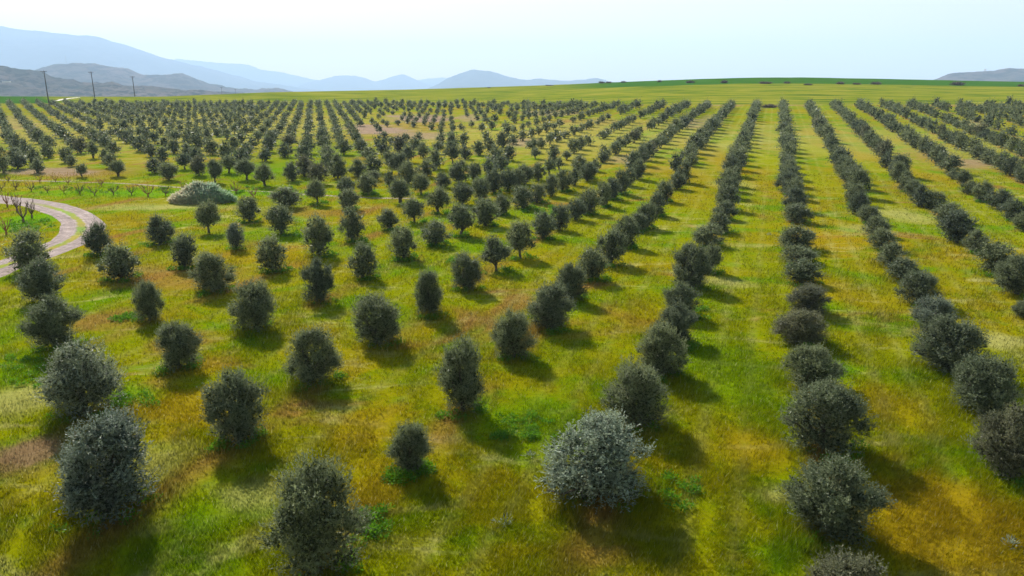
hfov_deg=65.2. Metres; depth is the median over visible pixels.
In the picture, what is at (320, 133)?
olive tree
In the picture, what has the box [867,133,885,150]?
olive tree
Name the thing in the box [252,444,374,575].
olive tree
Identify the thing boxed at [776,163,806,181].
olive tree
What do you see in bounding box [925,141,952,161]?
olive tree
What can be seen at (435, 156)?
olive tree
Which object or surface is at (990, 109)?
olive grove
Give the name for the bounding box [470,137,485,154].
olive tree
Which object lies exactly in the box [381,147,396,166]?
olive tree
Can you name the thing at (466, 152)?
olive tree
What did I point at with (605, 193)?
olive tree
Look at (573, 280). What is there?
olive tree
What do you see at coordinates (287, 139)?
olive tree
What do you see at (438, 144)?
olive tree
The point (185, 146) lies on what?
olive tree
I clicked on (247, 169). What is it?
olive tree
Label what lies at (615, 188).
olive tree
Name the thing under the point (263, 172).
olive tree
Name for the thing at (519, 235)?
olive tree
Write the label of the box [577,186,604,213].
olive tree
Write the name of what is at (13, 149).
olive tree
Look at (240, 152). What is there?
olive tree
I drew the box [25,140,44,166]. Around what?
olive tree
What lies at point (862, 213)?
olive tree
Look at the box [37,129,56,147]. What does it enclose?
olive tree
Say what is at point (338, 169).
olive tree
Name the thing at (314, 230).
olive tree
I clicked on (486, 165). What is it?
olive tree
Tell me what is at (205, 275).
olive tree
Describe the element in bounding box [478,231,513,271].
olive tree
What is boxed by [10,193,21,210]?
bare shrub
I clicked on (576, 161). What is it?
olive tree
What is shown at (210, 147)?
olive tree
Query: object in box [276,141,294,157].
olive tree
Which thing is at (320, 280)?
olive tree
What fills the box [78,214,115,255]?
olive tree
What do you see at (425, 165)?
olive tree
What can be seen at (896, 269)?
olive tree
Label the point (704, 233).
olive tree
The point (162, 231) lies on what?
olive tree
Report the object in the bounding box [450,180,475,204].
olive tree
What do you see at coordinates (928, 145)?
olive tree
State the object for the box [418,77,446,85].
mountain
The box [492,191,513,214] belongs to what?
olive tree
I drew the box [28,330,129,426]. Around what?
olive tree
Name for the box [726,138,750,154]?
olive tree
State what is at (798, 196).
olive tree
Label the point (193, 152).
olive tree
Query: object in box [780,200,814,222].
olive tree
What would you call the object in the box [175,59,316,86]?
mountain
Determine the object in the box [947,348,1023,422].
olive tree
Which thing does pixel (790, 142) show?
olive tree
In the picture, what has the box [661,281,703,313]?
olive tree
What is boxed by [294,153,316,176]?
olive tree
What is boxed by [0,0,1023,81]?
sky
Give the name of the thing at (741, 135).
olive tree
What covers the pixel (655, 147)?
olive tree
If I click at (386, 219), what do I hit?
olive tree
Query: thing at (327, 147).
olive tree
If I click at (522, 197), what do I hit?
olive tree
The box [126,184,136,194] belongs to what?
bare shrub
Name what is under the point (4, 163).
olive tree
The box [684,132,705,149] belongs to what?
olive tree
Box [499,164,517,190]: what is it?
olive tree
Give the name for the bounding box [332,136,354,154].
olive tree
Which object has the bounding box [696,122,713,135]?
olive tree
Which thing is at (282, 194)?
olive tree
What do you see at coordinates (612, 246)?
olive tree
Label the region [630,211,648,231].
olive tree
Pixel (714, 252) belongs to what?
olive tree
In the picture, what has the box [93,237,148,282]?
olive tree
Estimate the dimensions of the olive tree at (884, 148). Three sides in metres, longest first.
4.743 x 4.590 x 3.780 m
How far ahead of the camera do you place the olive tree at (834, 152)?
128.31 m
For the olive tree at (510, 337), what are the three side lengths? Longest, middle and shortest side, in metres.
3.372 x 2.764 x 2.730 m
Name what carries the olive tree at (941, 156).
on the ground at (798, 93)
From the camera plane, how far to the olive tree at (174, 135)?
165.21 m
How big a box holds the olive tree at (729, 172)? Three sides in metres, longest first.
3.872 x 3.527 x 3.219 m
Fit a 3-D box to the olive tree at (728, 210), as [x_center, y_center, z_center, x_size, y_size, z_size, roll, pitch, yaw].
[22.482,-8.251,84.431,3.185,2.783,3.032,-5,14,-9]
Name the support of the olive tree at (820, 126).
on the ground at (798, 93)
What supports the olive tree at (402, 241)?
on the ground at (798, 93)
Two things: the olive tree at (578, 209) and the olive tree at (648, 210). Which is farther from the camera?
the olive tree at (578, 209)
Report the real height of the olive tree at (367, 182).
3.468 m
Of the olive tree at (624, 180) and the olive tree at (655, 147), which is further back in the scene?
the olive tree at (655, 147)
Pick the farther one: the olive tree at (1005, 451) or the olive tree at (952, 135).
the olive tree at (952, 135)
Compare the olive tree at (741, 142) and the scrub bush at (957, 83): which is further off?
the scrub bush at (957, 83)
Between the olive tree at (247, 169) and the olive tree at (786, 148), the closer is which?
the olive tree at (247, 169)
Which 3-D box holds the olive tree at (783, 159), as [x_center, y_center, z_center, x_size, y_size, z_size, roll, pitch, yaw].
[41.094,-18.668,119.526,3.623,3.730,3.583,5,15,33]
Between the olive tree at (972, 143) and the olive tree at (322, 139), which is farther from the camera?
the olive tree at (322, 139)
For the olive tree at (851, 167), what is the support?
on the ground at (798, 93)
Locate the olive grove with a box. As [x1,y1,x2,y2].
[0,95,1023,186]
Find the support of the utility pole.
on the ground at (798, 93)
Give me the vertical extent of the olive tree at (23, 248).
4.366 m
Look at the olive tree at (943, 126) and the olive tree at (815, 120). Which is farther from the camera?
the olive tree at (815, 120)
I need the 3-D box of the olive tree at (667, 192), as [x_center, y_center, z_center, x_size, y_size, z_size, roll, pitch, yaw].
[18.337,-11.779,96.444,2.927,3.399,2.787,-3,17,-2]
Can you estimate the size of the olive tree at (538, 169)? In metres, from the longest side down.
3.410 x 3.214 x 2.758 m
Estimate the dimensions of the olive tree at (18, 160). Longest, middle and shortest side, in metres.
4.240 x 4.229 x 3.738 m
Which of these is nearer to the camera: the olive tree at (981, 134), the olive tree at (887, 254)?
the olive tree at (887, 254)
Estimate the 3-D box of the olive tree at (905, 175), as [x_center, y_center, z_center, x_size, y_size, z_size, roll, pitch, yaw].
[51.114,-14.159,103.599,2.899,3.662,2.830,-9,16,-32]
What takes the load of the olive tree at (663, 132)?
on the ground at (798, 93)
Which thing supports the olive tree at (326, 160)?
on the ground at (798, 93)
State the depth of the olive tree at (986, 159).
127.62 m
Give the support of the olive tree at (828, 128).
on the ground at (798, 93)
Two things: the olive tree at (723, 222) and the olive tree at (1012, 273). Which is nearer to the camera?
the olive tree at (1012, 273)
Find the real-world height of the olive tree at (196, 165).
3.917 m
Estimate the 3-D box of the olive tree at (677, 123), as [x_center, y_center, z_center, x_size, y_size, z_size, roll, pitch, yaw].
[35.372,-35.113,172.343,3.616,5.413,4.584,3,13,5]
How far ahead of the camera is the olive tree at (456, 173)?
109.91 m
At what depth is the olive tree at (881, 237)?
68.89 m
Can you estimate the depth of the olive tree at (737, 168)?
107.23 m
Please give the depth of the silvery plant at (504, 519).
27.23 m
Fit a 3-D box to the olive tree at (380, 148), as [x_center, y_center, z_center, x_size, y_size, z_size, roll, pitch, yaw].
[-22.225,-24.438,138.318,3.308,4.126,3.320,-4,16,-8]
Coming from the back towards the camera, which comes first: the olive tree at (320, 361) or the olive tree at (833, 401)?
the olive tree at (320, 361)
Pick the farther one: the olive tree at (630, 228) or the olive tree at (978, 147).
the olive tree at (978, 147)
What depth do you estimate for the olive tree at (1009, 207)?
83.78 m
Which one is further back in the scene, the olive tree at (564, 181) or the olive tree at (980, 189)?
the olive tree at (564, 181)
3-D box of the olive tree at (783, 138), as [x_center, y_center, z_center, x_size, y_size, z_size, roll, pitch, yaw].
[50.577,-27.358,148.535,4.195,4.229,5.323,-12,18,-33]
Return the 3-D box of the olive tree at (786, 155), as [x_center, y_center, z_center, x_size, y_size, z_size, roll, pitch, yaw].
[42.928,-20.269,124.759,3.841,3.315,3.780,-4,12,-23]
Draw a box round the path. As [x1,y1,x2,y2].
[1,180,415,198]
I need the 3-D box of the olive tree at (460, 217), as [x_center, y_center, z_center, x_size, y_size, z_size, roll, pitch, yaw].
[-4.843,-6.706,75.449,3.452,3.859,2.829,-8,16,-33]
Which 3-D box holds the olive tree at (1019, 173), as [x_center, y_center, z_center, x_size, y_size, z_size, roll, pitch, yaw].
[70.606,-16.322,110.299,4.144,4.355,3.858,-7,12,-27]
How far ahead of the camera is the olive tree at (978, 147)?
133.07 m
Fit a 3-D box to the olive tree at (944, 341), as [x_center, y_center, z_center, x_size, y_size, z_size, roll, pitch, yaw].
[22.209,2.806,40.461,3.914,3.394,4.005,2,14,8]
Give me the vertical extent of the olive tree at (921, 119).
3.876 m
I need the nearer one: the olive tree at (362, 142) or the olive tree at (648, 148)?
the olive tree at (648, 148)
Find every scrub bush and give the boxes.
[763,103,777,107]
[949,81,965,85]
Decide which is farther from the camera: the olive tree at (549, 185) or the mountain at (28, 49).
the mountain at (28, 49)
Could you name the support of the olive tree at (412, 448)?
on the ground at (798, 93)
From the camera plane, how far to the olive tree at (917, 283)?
52.19 m
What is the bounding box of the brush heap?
[167,179,237,204]
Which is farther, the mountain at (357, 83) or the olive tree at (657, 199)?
the mountain at (357, 83)
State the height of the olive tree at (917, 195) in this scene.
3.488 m
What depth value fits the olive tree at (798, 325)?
44.59 m
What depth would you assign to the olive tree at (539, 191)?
95.30 m
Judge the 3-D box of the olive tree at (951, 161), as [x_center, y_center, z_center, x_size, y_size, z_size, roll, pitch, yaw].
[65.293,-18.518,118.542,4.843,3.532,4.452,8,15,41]
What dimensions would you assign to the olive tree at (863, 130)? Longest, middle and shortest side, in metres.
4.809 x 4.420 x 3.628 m
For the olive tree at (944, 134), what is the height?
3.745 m
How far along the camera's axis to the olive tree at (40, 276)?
52.45 m
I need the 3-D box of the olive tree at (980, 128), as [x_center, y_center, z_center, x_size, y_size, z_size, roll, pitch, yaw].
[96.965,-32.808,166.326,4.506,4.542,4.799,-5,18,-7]
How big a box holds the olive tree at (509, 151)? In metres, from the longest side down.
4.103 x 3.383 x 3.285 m
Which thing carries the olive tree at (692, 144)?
on the ground at (798, 93)
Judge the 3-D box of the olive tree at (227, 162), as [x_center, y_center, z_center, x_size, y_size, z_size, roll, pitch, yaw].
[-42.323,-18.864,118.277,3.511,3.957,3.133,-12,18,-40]
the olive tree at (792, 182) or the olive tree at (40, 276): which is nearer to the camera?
the olive tree at (40, 276)
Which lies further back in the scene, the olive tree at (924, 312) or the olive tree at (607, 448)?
the olive tree at (924, 312)
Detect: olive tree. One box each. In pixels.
[0,127,15,141]
[0,144,11,172]
[0,219,52,273]
[5,143,25,158]
[5,147,31,169]
[7,131,23,148]
[13,252,68,302]
[15,287,85,349]
[17,135,34,156]
[23,125,41,138]
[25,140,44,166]
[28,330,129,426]
[29,126,46,143]
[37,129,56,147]
[37,137,56,157]
[44,401,163,533]
[64,133,79,148]
[68,133,92,153]
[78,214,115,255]
[80,123,97,137]
[90,128,112,145]
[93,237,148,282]
[107,159,126,175]
[115,128,135,142]
[129,276,167,320]
[130,132,151,151]
[141,141,158,156]
[143,207,178,245]
[144,156,163,173]
[152,141,168,162]
[154,318,204,372]
[157,158,180,180]
[163,135,181,153]
[167,125,184,140]
[167,229,200,267]
[172,148,192,168]
[177,139,192,154]
[186,144,207,164]
[186,247,239,294]
[187,128,208,148]
[187,151,206,175]
[192,195,223,232]
[195,358,271,447]
[200,136,222,154]
[203,156,223,182]
[213,139,234,159]
[218,147,237,172]
[223,276,277,332]
[224,218,245,248]
[227,145,254,162]
[233,154,258,179]
[233,193,264,221]
[237,139,255,154]
[251,161,276,185]
[252,229,290,272]
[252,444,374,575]
[256,144,271,161]
[259,133,277,151]
[261,128,279,144]
[261,200,297,233]
[266,182,304,207]
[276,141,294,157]
[277,133,299,146]
[278,323,344,387]
[281,157,303,180]
[293,141,318,160]
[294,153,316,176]
[296,132,318,152]
[299,202,336,256]
[299,251,336,302]
[304,175,325,202]
[305,159,329,181]
[313,126,333,140]
[315,132,331,148]
[316,145,336,169]
[317,140,334,157]
[326,146,348,178]
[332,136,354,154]
[334,174,355,194]
[334,205,367,240]
[336,184,360,209]
[344,237,380,277]
[347,156,368,176]
[349,289,404,348]
[351,135,369,151]
[354,169,379,194]
[355,142,378,157]
[360,170,381,179]
[364,151,386,171]
[374,137,392,156]
[374,207,400,228]
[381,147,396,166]
[382,418,434,473]
[385,219,419,258]
[386,148,406,173]
[386,176,411,202]
[390,132,408,152]
[395,158,419,182]
[397,193,426,222]
[398,139,418,161]
[407,136,423,149]
[410,171,430,194]
[410,265,443,315]
[415,140,432,157]
[416,217,454,245]
[417,156,437,176]
[424,181,453,212]
[426,146,447,168]
[429,138,445,150]
[432,327,487,411]
[433,170,451,187]
[440,140,468,163]
[446,158,471,183]
[447,200,476,233]
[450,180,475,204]
[450,250,483,290]
[458,140,472,159]
[466,159,482,180]
[468,195,504,226]
[469,175,491,199]
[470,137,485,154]
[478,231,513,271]
[480,156,499,173]
[483,142,506,162]
[484,164,505,192]
[488,307,539,359]
[492,152,510,170]
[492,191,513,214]
[493,128,511,147]
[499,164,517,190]
[502,142,517,160]
[505,219,537,257]
[510,164,528,188]
[510,183,534,208]
[516,162,535,183]
[525,277,577,332]
[527,180,548,202]
[529,160,546,179]
[529,209,558,238]
[533,404,656,513]
[541,171,559,195]
[545,138,561,161]
[549,202,572,229]
[553,259,589,302]
[554,164,574,190]
[563,196,588,220]
[569,153,586,173]
[575,241,611,281]
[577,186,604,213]
[578,160,599,180]
[592,220,628,262]
[596,176,611,206]
[597,140,611,157]
[598,353,672,430]
[602,175,622,197]
[613,211,641,246]
[614,166,630,193]
[619,147,645,167]
[623,165,638,185]
[627,127,640,142]
[628,155,646,179]
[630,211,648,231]
[632,317,692,378]
[633,198,657,227]
[635,143,651,163]
[637,138,658,155]
[638,135,655,160]
[648,191,667,216]
[651,177,674,201]
[653,300,700,343]
[656,129,674,142]
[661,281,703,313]
[666,169,689,189]
[668,148,684,172]
[669,112,682,133]
[669,236,716,286]
[674,114,689,127]
[674,156,691,181]
[679,141,699,160]
[682,147,699,166]
[683,141,699,155]
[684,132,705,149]
[690,222,727,245]
[694,125,710,144]
[695,131,708,148]
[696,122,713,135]
[704,240,724,268]
[705,114,721,131]
[705,208,732,233]
[709,197,739,218]
[713,165,739,184]
[713,183,740,206]
[717,174,741,194]
[720,151,743,173]
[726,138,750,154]
[727,136,747,150]
[727,144,752,162]
[728,164,744,185]
[730,148,748,169]
[732,132,753,150]
[736,128,751,143]
[739,120,756,134]
[770,306,833,345]
[772,166,800,191]
[773,221,817,248]
[774,119,792,131]
[774,131,800,147]
[774,141,797,157]
[774,374,879,458]
[774,448,897,552]
[776,132,801,150]
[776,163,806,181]
[776,244,819,262]
[777,125,797,138]
[777,150,798,164]
[777,156,801,172]
[777,341,850,388]
[778,151,800,166]
[778,256,830,283]
[780,136,799,154]
[780,183,809,207]
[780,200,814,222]
[782,173,806,196]
[785,282,832,316]
[802,543,897,575]
[808,115,827,128]
[812,120,833,134]
[813,122,834,137]
[821,118,838,142]
[821,133,841,149]
[825,141,855,165]
[827,143,845,154]
[830,151,852,174]
[831,144,847,156]
[833,154,862,180]
[836,159,869,184]
[841,164,874,196]
[841,182,869,202]
[844,187,872,213]
[851,115,868,133]
[853,118,874,136]
[854,202,883,222]
[858,122,871,138]
[859,213,894,236]
[862,225,899,248]
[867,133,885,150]
[870,136,887,154]
[873,239,910,265]
[875,136,895,158]
[877,146,892,167]
[878,111,898,125]
[881,252,925,280]
[886,153,912,174]
[888,158,911,182]
[893,168,913,191]
[893,268,944,306]
[900,125,919,144]
[900,178,927,196]
[905,178,936,207]
[908,291,961,324]
[908,307,994,376]
[913,114,927,126]
[915,130,932,152]
[918,139,937,156]
[919,189,953,208]
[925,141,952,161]
[927,201,973,220]
[930,146,950,167]
[933,203,978,243]
[934,121,950,139]
[938,151,965,172]
[939,126,956,142]
[945,128,966,146]
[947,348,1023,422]
[949,128,971,150]
[952,169,974,184]
[958,176,977,194]
[960,134,986,152]
[961,226,991,251]
[963,140,991,159]
[965,392,1023,481]
[969,174,996,200]
[970,122,989,136]
[972,234,1017,272]
[975,145,1002,164]
[976,124,994,140]
[981,185,1017,208]
[984,127,997,143]
[988,147,1014,169]
[989,251,1023,296]
[990,127,1011,147]
[992,193,1023,219]
[997,153,1023,175]
[1000,131,1020,151]
[1009,209,1023,231]
[1009,298,1023,317]
[1010,138,1023,156]
[1012,156,1023,182]
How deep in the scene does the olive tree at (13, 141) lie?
147.34 m
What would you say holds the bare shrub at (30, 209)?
on the ground at (798, 93)
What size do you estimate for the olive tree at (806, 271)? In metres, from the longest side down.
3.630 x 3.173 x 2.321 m
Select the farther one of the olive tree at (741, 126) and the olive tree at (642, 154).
the olive tree at (741, 126)
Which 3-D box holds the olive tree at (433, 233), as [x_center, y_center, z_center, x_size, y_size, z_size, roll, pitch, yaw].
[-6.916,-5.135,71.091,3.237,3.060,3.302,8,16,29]
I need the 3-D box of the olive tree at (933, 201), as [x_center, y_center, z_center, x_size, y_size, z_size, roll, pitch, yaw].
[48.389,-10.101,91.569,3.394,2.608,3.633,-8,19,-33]
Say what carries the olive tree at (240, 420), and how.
on the ground at (798, 93)
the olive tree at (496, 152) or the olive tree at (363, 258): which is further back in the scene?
the olive tree at (496, 152)
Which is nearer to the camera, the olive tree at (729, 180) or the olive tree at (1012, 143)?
the olive tree at (729, 180)
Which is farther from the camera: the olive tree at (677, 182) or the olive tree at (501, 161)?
the olive tree at (501, 161)
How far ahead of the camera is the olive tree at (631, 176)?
107.42 m
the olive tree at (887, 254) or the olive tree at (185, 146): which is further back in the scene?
the olive tree at (185, 146)
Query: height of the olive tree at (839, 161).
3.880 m
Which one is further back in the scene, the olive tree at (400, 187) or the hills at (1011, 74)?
the hills at (1011, 74)
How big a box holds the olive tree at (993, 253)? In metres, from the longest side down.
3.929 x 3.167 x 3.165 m
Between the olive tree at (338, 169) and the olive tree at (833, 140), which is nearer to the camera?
the olive tree at (338, 169)
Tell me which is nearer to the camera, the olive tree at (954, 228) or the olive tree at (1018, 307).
the olive tree at (1018, 307)
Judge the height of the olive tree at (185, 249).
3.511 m
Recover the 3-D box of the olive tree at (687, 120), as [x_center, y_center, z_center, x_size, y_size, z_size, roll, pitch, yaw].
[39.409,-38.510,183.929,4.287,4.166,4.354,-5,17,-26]
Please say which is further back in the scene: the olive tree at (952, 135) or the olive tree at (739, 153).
the olive tree at (952, 135)
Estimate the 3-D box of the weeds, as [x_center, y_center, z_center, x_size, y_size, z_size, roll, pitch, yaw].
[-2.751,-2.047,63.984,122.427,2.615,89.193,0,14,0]
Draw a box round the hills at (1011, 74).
[934,68,1023,81]
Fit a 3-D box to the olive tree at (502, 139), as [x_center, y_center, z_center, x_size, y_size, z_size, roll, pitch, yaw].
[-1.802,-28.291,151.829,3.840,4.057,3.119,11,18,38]
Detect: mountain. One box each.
[0,26,324,91]
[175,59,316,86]
[298,74,432,90]
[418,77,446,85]
[427,70,606,88]
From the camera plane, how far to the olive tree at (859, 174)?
98.77 m
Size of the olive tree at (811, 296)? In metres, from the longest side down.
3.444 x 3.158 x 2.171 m
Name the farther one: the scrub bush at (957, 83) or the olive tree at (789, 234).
the scrub bush at (957, 83)
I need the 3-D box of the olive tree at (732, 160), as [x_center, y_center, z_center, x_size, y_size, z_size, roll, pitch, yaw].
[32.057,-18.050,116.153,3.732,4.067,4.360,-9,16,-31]
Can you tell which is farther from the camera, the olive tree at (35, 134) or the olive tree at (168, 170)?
the olive tree at (35, 134)
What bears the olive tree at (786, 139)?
on the ground at (798, 93)
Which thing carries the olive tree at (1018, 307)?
on the ground at (798, 93)
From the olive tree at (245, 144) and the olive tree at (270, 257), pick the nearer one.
the olive tree at (270, 257)
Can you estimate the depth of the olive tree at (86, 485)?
26.85 m
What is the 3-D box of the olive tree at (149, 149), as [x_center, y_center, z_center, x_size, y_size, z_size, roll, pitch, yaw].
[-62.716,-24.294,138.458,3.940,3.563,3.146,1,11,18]
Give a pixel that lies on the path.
(180, 187)
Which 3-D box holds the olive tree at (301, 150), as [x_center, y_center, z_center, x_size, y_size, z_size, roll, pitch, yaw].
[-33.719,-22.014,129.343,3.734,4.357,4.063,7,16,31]
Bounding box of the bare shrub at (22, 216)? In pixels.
[13,200,27,222]
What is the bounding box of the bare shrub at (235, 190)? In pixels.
[230,182,240,193]
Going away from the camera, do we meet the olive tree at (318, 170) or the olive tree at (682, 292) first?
the olive tree at (682, 292)
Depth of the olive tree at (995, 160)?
121.71 m
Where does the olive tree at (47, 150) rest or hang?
on the ground at (798, 93)
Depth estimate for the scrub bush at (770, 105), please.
253.65 m
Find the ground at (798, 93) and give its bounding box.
[0,77,1023,575]
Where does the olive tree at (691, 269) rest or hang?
on the ground at (798, 93)
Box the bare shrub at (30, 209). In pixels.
[25,199,34,217]
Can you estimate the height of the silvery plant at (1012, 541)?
0.396 m
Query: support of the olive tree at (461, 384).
on the ground at (798, 93)
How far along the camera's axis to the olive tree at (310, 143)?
142.45 m
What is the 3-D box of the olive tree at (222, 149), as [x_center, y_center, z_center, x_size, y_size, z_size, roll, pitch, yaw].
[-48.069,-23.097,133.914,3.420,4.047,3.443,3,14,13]
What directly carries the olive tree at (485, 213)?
on the ground at (798, 93)
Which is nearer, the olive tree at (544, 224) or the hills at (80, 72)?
the olive tree at (544, 224)
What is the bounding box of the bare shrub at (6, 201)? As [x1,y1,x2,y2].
[0,191,8,206]
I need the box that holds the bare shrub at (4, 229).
[0,217,10,234]
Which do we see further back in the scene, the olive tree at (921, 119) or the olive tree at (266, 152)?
the olive tree at (921, 119)
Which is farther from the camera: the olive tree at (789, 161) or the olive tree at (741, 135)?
the olive tree at (741, 135)
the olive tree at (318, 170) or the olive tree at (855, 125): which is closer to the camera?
the olive tree at (318, 170)
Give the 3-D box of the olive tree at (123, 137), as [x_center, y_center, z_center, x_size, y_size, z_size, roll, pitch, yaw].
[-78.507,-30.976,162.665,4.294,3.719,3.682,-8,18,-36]
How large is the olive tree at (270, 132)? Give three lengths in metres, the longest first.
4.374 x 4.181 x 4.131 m
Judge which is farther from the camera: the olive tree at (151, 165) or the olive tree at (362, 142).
the olive tree at (362, 142)
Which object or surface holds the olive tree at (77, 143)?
on the ground at (798, 93)
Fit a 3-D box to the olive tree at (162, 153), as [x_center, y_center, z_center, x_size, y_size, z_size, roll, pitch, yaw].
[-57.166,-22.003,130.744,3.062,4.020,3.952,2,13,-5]
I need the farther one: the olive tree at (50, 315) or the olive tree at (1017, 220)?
the olive tree at (1017, 220)
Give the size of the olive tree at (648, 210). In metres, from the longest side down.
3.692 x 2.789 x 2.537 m
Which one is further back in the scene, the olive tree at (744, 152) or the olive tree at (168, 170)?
the olive tree at (744, 152)
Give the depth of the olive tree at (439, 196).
88.16 m
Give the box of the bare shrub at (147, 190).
[138,185,152,196]
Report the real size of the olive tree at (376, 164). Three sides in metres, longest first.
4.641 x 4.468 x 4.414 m
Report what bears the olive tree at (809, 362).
on the ground at (798, 93)
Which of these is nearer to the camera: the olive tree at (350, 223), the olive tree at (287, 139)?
the olive tree at (350, 223)
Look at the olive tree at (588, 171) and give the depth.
111.15 m
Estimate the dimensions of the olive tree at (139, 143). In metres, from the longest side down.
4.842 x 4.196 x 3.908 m
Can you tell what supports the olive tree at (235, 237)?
on the ground at (798, 93)
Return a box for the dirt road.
[0,195,105,276]
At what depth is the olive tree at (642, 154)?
125.32 m
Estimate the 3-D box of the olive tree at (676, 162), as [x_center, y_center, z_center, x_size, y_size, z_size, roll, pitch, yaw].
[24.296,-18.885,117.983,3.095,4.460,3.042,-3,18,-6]
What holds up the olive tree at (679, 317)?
on the ground at (798, 93)
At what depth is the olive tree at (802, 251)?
64.06 m
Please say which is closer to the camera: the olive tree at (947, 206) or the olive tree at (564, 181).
the olive tree at (947, 206)
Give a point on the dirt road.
(73, 220)
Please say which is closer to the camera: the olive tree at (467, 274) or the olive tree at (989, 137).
the olive tree at (467, 274)
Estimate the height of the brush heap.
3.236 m
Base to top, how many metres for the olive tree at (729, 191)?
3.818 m
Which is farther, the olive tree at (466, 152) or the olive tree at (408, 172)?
the olive tree at (466, 152)
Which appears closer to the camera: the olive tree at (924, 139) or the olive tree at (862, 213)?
the olive tree at (862, 213)
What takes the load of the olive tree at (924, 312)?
on the ground at (798, 93)
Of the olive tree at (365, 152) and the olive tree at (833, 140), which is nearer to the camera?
the olive tree at (365, 152)
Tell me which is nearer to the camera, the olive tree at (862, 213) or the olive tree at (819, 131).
the olive tree at (862, 213)
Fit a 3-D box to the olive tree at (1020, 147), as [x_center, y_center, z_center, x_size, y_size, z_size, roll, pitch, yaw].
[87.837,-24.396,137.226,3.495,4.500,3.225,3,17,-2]
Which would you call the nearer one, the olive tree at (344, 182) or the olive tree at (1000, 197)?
the olive tree at (1000, 197)
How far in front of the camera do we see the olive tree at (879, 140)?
138.03 m
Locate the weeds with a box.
[0,185,1023,575]
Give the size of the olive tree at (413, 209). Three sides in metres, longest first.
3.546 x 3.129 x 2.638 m
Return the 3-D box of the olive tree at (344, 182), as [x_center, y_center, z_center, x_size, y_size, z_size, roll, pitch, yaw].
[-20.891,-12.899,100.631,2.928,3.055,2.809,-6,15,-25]
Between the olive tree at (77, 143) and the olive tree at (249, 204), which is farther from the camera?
the olive tree at (77, 143)
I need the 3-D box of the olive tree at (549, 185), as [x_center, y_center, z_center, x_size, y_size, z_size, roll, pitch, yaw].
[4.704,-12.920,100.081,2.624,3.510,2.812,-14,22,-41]
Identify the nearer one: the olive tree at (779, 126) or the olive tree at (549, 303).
the olive tree at (549, 303)
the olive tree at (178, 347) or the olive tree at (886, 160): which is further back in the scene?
the olive tree at (886, 160)
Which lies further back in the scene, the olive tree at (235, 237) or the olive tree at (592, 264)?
the olive tree at (235, 237)
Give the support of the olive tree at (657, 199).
on the ground at (798, 93)
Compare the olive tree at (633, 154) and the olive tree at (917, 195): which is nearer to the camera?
the olive tree at (917, 195)
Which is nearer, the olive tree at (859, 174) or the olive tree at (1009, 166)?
the olive tree at (859, 174)
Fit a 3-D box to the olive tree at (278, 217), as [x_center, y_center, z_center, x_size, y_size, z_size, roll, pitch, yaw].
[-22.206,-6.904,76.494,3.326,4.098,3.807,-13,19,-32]
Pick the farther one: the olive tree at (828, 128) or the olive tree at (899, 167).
the olive tree at (828, 128)
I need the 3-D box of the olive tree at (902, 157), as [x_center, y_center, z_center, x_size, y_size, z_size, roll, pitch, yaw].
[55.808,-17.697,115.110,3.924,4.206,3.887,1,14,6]
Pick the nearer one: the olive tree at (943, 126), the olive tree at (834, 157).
the olive tree at (834, 157)
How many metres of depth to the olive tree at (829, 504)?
25.93 m
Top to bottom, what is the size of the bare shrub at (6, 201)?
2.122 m
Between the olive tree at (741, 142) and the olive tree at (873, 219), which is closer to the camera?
the olive tree at (873, 219)
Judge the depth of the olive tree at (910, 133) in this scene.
153.18 m
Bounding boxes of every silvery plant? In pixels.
[490,512,512,527]
[1000,534,1021,548]
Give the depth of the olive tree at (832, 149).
134.39 m
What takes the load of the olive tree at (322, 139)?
on the ground at (798, 93)
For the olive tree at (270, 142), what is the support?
on the ground at (798, 93)
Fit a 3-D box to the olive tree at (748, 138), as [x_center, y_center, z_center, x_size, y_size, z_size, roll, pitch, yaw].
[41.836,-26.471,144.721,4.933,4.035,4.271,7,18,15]
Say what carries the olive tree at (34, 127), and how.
on the ground at (798, 93)
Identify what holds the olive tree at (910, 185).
on the ground at (798, 93)
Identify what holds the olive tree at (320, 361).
on the ground at (798, 93)
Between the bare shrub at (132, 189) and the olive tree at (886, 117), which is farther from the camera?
the olive tree at (886, 117)
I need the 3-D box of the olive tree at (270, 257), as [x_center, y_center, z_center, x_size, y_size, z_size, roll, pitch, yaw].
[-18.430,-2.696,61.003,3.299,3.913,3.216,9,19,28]
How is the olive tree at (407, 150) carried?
on the ground at (798, 93)
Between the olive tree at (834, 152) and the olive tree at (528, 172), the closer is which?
the olive tree at (528, 172)
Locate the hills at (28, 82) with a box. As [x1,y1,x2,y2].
[0,66,238,96]
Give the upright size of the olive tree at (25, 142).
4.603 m
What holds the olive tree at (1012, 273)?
on the ground at (798, 93)
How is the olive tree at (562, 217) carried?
on the ground at (798, 93)
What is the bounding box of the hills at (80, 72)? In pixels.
[36,63,292,92]
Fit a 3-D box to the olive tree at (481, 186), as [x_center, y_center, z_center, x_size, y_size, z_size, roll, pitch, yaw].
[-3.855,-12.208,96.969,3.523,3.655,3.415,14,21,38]
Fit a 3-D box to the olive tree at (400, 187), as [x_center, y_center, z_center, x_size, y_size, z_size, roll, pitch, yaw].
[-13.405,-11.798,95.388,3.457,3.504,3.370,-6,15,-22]
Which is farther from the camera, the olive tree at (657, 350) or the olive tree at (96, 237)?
the olive tree at (96, 237)
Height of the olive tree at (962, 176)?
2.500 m
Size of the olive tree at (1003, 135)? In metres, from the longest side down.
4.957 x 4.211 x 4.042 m

